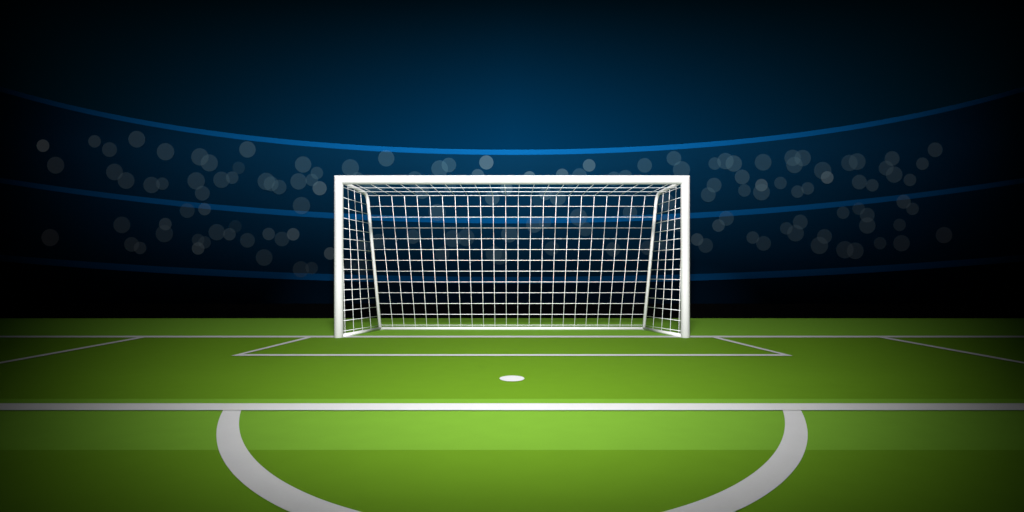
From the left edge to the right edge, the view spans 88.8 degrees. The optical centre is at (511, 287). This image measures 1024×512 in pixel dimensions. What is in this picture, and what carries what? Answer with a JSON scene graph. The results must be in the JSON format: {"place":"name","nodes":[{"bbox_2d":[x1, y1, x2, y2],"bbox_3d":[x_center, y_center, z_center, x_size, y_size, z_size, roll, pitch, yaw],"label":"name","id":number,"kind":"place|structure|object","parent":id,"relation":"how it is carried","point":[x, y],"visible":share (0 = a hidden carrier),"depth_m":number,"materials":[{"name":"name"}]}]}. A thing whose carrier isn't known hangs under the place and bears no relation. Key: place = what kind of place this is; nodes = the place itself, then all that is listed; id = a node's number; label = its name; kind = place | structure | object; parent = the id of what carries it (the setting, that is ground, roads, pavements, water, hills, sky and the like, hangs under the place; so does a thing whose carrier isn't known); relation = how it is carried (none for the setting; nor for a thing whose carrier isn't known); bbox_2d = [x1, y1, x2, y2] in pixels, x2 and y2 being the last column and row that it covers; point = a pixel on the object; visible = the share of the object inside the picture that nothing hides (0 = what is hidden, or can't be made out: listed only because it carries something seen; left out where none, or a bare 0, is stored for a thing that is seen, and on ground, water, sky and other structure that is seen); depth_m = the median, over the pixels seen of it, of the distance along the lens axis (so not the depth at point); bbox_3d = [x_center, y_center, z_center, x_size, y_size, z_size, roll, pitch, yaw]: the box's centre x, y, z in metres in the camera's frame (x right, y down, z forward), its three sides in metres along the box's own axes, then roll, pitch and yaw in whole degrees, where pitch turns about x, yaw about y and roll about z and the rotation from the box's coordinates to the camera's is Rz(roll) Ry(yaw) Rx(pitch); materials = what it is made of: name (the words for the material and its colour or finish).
{"place":"outdoors","nodes":[
{"label":"outdoors","id":0,"kind":"place"},
{"bbox_2d":[0,318,1023,511],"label":"pitch","id":1,"kind":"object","parent":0,"point":[511,460],"visible":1,"depth_m":4.25,"materials":[{"name":"green plant"}]},
{"bbox_2d":[334,175,689,337],"bbox_3d":[0.000,-0.649,11.998,7.508,3.432,2.100,0,0,0],"label":"football goal","id":2,"kind":"object","parent":1,"relation":"on","point":[350,180],"visible":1,"depth_m":11.43,"materials":[{"name":"white metal"}]},
{"bbox_2d":[0,337,1023,409],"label":"penalty area line","id":3,"kind":"object","parent":1,"relation":"on","point":[511,406],"visible":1,"depth_m":4.61,"materials":[{"name":"paint"}]},
{"bbox_2d":[216,410,807,511],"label":"penalty arc","id":4,"kind":"object","parent":1,"relation":"on","point":[249,471],"visible":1,"depth_m":2.90,"materials":[{"name":"paint"}]},
{"bbox_2d":[232,337,791,355],"bbox_3d":[0.000,1.052,9.526,8.691,0.001,2.979,0,0,0],"label":"goal area line","id":5,"kind":"object","parent":1,"relation":"on","point":[245,354],"visible":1,"depth_m":8.19,"materials":[{"name":"paint"}]},
{"bbox_2d":[0,336,1023,336],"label":"goal line","id":6,"kind":"object","parent":1,"relation":"on","point":[511,336],"visible":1,"depth_m":11.22,"materials":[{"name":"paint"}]},
{"bbox_2d":[500,375,523,380],"bbox_3d":[0.000,1.056,6.065,0.288,0.001,0.390,0,0,0],"label":"penalty spot","id":7,"kind":"object","parent":1,"relation":"on","point":[511,378],"visible":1,"depth_m":6.05,"materials":[{"name":"paint"}]},
{"bbox_2d":[0,0,1023,149],"label":"sky","id":8,"kind":"structure","parent":0,"point":[436,74],"materials":[{"name":"blue"}]},
{"label":"ground","id":9,"kind":"structure","parent":0,"visible":0},
{"bbox_2d":[0,87,1023,303],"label":"grandstand","id":10,"kind":"object","parent":9,"relation":"on","point":[99,207],"visible":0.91,"depth_m":32.88,"materials":[{"name":"blue"}]},
{"bbox_2d":[0,304,1023,317],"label":"perimeter wall","id":11,"kind":"structure","parent":9,"relation":"on","point":[327,310],"depth_m":17.91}
]}

